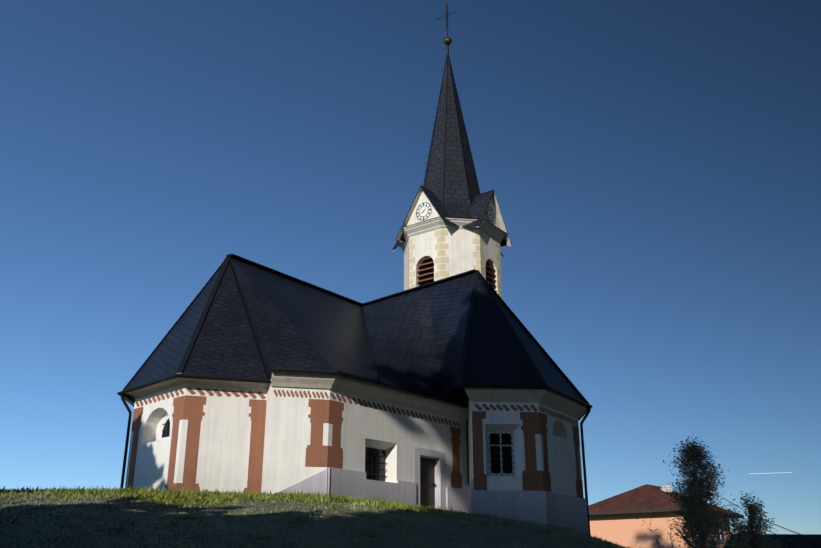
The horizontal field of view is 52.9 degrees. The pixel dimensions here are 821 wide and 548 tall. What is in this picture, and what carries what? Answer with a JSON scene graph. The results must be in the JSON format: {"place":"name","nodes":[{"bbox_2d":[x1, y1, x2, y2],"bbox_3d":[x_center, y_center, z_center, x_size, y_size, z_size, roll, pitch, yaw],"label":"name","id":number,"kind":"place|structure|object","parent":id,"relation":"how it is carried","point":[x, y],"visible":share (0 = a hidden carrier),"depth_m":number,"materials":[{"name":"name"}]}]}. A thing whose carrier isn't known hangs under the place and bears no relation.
{"place":"outdoors","nodes":[
{"label":"outdoors","id":0,"kind":"place"},
{"bbox_2d":[0,484,628,547],"bbox_3d":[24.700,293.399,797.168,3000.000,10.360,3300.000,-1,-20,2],"label":"ground","id":1,"kind":"structure","parent":0,"point":[83,526],"depth_m":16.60,"materials":[{"name":"green plant"}]},
{"bbox_2d":[589,511,729,547],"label":"house wall","id":2,"kind":"structure","parent":1,"relation":"on","point":[629,530],"depth_m":48.20,"materials":[{"name":"orange paint"}]},
{"bbox_2d":[589,484,734,513],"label":"house roof","id":3,"kind":"structure","parent":2,"relation":"on","point":[647,496],"depth_m":49.42,"materials":[{"name":"red tile"}]},
{"bbox_2d":[660,485,671,491],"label":"chimney","id":4,"kind":"object","parent":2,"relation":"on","point":[668,487],"depth_m":50.42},
{"bbox_2d":[589,507,743,518],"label":"roof eaves","id":5,"kind":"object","parent":2,"relation":"attached to","point":[631,511],"depth_m":48.12,"materials":[{"name":"brown wood"}]},
{"bbox_2d":[633,436,777,547],"bbox_3d":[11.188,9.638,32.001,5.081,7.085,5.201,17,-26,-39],"label":"dry leaf tree","id":6,"kind":"object","parent":1,"relation":"on","point":[689,447],"visible":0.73,"depth_m":32.37,"materials":[{"name":"green plant"}]},
{"bbox_2d":[721,491,790,547],"bbox_3d":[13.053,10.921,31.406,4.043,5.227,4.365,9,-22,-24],"label":"tree","id":7,"kind":"object","parent":1,"relation":"on","point":[749,506],"visible":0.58,"depth_m":31.84,"materials":[{"name":"green plant"}]},
{"bbox_2d":[117,2,592,534],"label":"church","id":8,"kind":"structure","parent":0,"point":[224,447],"depth_m":25.40,"materials":[{"name":"white paint"}]},
{"bbox_2d":[124,254,586,402],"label":"church roof","id":9,"kind":"structure","parent":8,"relation":"attached to","point":[298,323],"depth_m":26.73,"materials":[{"name":"black tile"}]},
{"bbox_2d":[127,187,586,420],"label":"cornice","id":10,"kind":"structure","parent":8,"relation":"attached to","point":[549,398],"depth_m":26.42,"materials":[{"name":"grey paint"}]},
{"bbox_2d":[363,272,474,398],"bbox_3d":[2.127,2.683,30.799,8.371,4.700,9.413,-1,-20,2],"label":"roof section","id":11,"kind":"object","parent":8,"relation":"attached to","point":[418,335],"visible":0.65,"depth_m":29.61,"materials":[{"name":"black tile"}]},
{"bbox_2d":[420,457,434,507],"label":"church door","id":12,"kind":"structure","parent":8,"relation":"attached to","point":[427,480],"depth_m":27.67,"materials":[{"name":"wood"}]},
{"bbox_2d":[443,37,451,45],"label":"ball","id":13,"kind":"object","parent":8,"relation":"attached to","point":[447,41],"visible":0.98,"depth_m":45.32,"materials":[{"name":"gold metal"}]},
{"bbox_2d":[392,59,506,254],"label":"spire roof","id":14,"kind":"structure","parent":8,"relation":"attached to","point":[456,203],"depth_m":41.60,"materials":[{"name":"black tile"}]},
{"bbox_2d":[404,230,501,297],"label":"corner quoins","id":15,"kind":"object","parent":8,"relation":"attached to","point":[443,253],"visible":0.21,"depth_m":39.00,"materials":[{"name":"beige stone"}]},
{"bbox_2d":[417,203,494,223],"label":"clock face","id":16,"kind":"object","parent":8,"relation":"attached to","point":[426,211],"visible":0.42,"depth_m":40.05},
{"bbox_2d":[416,257,496,291],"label":"louvered shutters","id":17,"kind":"object","parent":8,"relation":"attached to","point":[433,272],"visible":0.19,"depth_m":39.14,"materials":[{"name":"brown wood"}]},
{"bbox_2d":[485,424,523,476],"bbox_3d":[2.932,5.594,26.096,1.180,1.650,0.320,2,-20,-5],"label":"window frame","id":18,"kind":"object","parent":8,"relation":"attached to","point":[517,452],"visible":0.9,"depth_m":26.18,"materials":[{"name":"white paint"}]},
{"bbox_2d":[127,388,583,497],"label":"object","id":19,"kind":"structure","parent":0,"point":[319,453],"depth_m":24.50,"materials":[{"name":"brown paint"}]},
{"bbox_2d":[0,0,820,533],"label":"sky","id":20,"kind":"structure","parent":0,"point":[652,168],"materials":[{"name":"blue"}]},
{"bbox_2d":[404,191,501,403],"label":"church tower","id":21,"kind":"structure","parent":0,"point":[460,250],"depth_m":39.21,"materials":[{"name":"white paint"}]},
{"bbox_2d":[715,520,723,539],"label":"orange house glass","id":22,"kind":"object","parent":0,"point":[722,534],"visible":0.1,"depth_m":50.29,"materials":[{"name":"glass"}]},
{"bbox_2d":[722,497,820,547],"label":"power lines","id":23,"kind":"object","parent":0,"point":[779,526],"visible":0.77,"depth_m":35.30,"materials":[{"name":"grey metal"}]},
{"bbox_2d":[724,534,820,547],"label":"dark house roof","id":24,"kind":"object","parent":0,"point":[805,541],"depth_m":38.01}
]}

